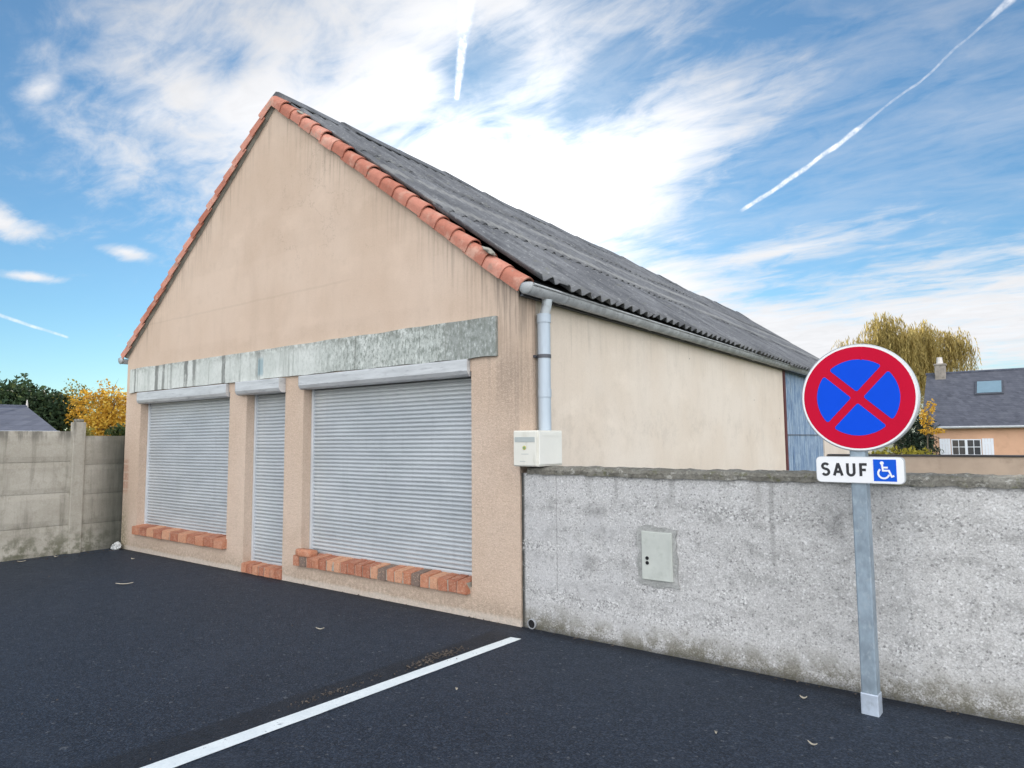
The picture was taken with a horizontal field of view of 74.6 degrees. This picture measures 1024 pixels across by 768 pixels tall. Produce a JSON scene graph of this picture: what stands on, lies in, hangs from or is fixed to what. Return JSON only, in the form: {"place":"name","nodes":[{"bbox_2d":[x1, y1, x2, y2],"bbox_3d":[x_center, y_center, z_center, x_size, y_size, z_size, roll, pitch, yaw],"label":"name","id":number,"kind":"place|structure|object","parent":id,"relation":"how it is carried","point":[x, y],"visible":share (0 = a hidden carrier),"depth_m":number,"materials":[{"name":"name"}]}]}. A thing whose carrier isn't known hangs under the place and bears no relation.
{"place":"outdoors","nodes":[
{"label":"outdoors","id":0,"kind":"place"},
{"bbox_2d":[0,400,56,430],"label":"slate roofed house","id":1,"kind":"structure","parent":0,"point":[19,418],"depth_m":29.13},
{"bbox_2d":[0,548,1023,767],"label":"asphalt","id":2,"kind":"structure","parent":0,"point":[79,631],"depth_m":3.98,"materials":[{"name":"black asphalt"}]},
{"bbox_2d":[0,419,124,561],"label":"concrete fence","id":3,"kind":"object","parent":2,"relation":"on","point":[61,492],"visible":0.74,"depth_m":9.12,"materials":[{"name":"grey concrete"}]},
{"bbox_2d":[110,541,121,549],"bbox_3d":[-5.587,2.299,9.492,0.183,0.148,0.142,-4,-6,36],"label":"crumpled bag","id":4,"kind":"object","parent":2,"relation":"on","point":[116,545],"visible":0.96,"depth_m":9.45,"materials":[{"name":"white plastic"}]},
{"bbox_2d":[141,637,519,767],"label":"road marking","id":5,"kind":"object","parent":2,"relation":"on","point":[201,751],"visible":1,"depth_m":3.69,"materials":[{"name":"paint"}]},
{"bbox_2d":[2,550,957,759],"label":"leaf litter","id":6,"kind":"object","parent":2,"relation":"on","point":[444,654],"visible":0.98,"depth_m":4.57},
{"bbox_2d":[522,466,1023,724],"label":"boundary wall","id":7,"kind":"structure","parent":2,"relation":"on","point":[750,570],"depth_m":4.23,"materials":[{"name":"concrete"}]},
{"bbox_2d":[514,430,561,466],"bbox_3d":[0.215,0.526,5.509,0.249,0.288,0.376,-4,-6,36],"label":"meter box","id":8,"kind":"object","parent":7,"relation":"on","point":[537,448],"visible":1,"depth_m":5.38,"materials":[{"name":"white plastic"}]},
{"bbox_2d":[514,431,536,465],"bbox_3d":[0.104,0.516,5.369,0.222,0.272,0.018,-4,-6,36],"label":"cabinet door","id":9,"kind":"structure","parent":8,"relation":"in","point":[525,442],"depth_m":5.36,"materials":[{"name":"white plastic"}]},
{"bbox_2d":[802,344,920,716],"bbox_3d":[1.966,0.790,3.733,0.604,2.034,0.105,-5,-6,40],"label":"road sign","id":10,"kind":"object","parent":2,"relation":"on","point":[859,401],"visible":1,"depth_m":3.71,"materials":[{"name":"red"}]},
{"bbox_2d":[0,0,1023,433],"label":"sky","id":11,"kind":"structure","parent":0,"point":[808,170],"materials":[{"name":"blue"}]},
{"bbox_2d":[331,444,920,552],"bbox_3d":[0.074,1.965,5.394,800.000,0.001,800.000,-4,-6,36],"label":"ground","id":12,"kind":"structure","parent":0,"point":[889,446],"depth_m":81.29,"materials":[{"name":"green plant"}]},
{"bbox_2d":[0,371,81,430],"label":"evergreen tree","id":13,"kind":"object","parent":12,"relation":"on","point":[42,405],"visible":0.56,"depth_m":37.92,"materials":[{"name":"green plant"}]},
{"bbox_2d":[53,379,96,430],"bbox_3d":[-26.107,2.367,39.857,3.482,5.395,2.959,-2,-5,13],"label":"olive tree","id":14,"kind":"object","parent":12,"relation":"on","point":[72,393],"visible":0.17,"depth_m":39.65,"materials":[{"name":"green plant"}]},
{"bbox_2d":[69,424,94,435],"bbox_3d":[-21.509,3.176,32.783,2.546,2.536,1.535,1,-5,-20],"label":"hedge shrub","id":15,"kind":"object","parent":12,"relation":"on","point":[88,432],"visible":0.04,"depth_m":33.07,"materials":[{"name":"green plant"}]},
{"bbox_2d":[63,378,126,435],"bbox_3d":[-23.033,2.266,38.269,4.491,5.298,4.423,-4,-6,36],"label":"yellow tree","id":16,"kind":"object","parent":12,"relation":"on","point":[105,416],"visible":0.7,"depth_m":37.69,"materials":[{"name":"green plant"}]},
{"bbox_2d":[104,422,125,435],"bbox_3d":[-17.862,2.931,31.274,2.003,2.719,1.506,1,-5,-15],"label":"hedge shrub","id":17,"kind":"object","parent":12,"relation":"on","point":[119,430],"visible":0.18,"depth_m":30.88,"materials":[{"name":"green plant"}]},
{"bbox_2d":[118,92,871,626],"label":"workshop building","id":18,"kind":"structure","parent":12,"relation":"on","point":[366,356],"depth_m":7.25,"materials":[{"name":"beige paint"}]},
{"bbox_2d":[295,548,317,557],"bbox_3d":[-2.164,1.779,7.075,0.241,0.080,0.116,-3,-6,33],"label":"loose brick","id":19,"kind":"object","parent":18,"relation":"on","point":[305,552],"visible":0.99,"depth_m":7.03,"materials":[{"name":"orange brick"}]},
{"bbox_2d":[785,371,823,470],"bbox_3d":[5.772,1.178,13.253,0.082,2.800,2.938,-4,-6,36],"label":"boarded door","id":20,"kind":"structure","parent":18,"relation":"in","point":[805,445],"depth_m":12.88,"materials":[{"name":"blue paint"}]},
{"bbox_2d":[868,445,935,454],"bbox_3d":[8.818,2.078,15.409,1.700,1.379,0.714,-3,-5,30],"label":"yellow shrub","id":21,"kind":"object","parent":12,"relation":"on","point":[905,450],"visible":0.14,"depth_m":15.34,"materials":[{"name":"green plant"}]},
{"bbox_2d":[831,311,981,453],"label":"willow tree","id":22,"kind":"object","parent":12,"relation":"on","point":[920,351],"visible":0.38,"depth_m":42.04,"materials":[{"name":"green plant"}]},
{"bbox_2d":[891,407,943,454],"bbox_3d":[19.598,2.660,32.610,2.273,3.068,1.817,-4,-6,36],"label":"bush","id":23,"kind":"object","parent":12,"relation":"on","point":[916,438],"visible":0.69,"depth_m":32.29,"materials":[{"name":"green plant"}]},
{"bbox_2d":[827,454,1023,474],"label":"back wall","id":24,"kind":"structure","parent":12,"relation":"on","point":[976,464],"depth_m":13.07,"materials":[{"name":"beige paint"}]},
{"bbox_2d":[918,393,945,451],"bbox_3d":[18.926,2.032,30.213,1.406,3.766,1.165,-4,-6,36],"label":"yellow sapling","id":25,"kind":"object","parent":12,"relation":"on","point":[929,422],"visible":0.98,"depth_m":30.19,"materials":[{"name":"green plant"}]},
{"bbox_2d":[923,357,1023,454],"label":"ochre house","id":26,"kind":"structure","parent":0,"point":[978,412],"depth_m":33.97,"materials":[{"name":"stone"}]},
{"bbox_2d":[951,439,981,454],"bbox_3d":[22.614,3.326,33.421,1.240,1.160,0.050,-4,-6,37],"label":"window","id":27,"kind":"structure","parent":26,"relation":"in","point":[959,446],"depth_m":33.41,"materials":[{"name":"white glass"}]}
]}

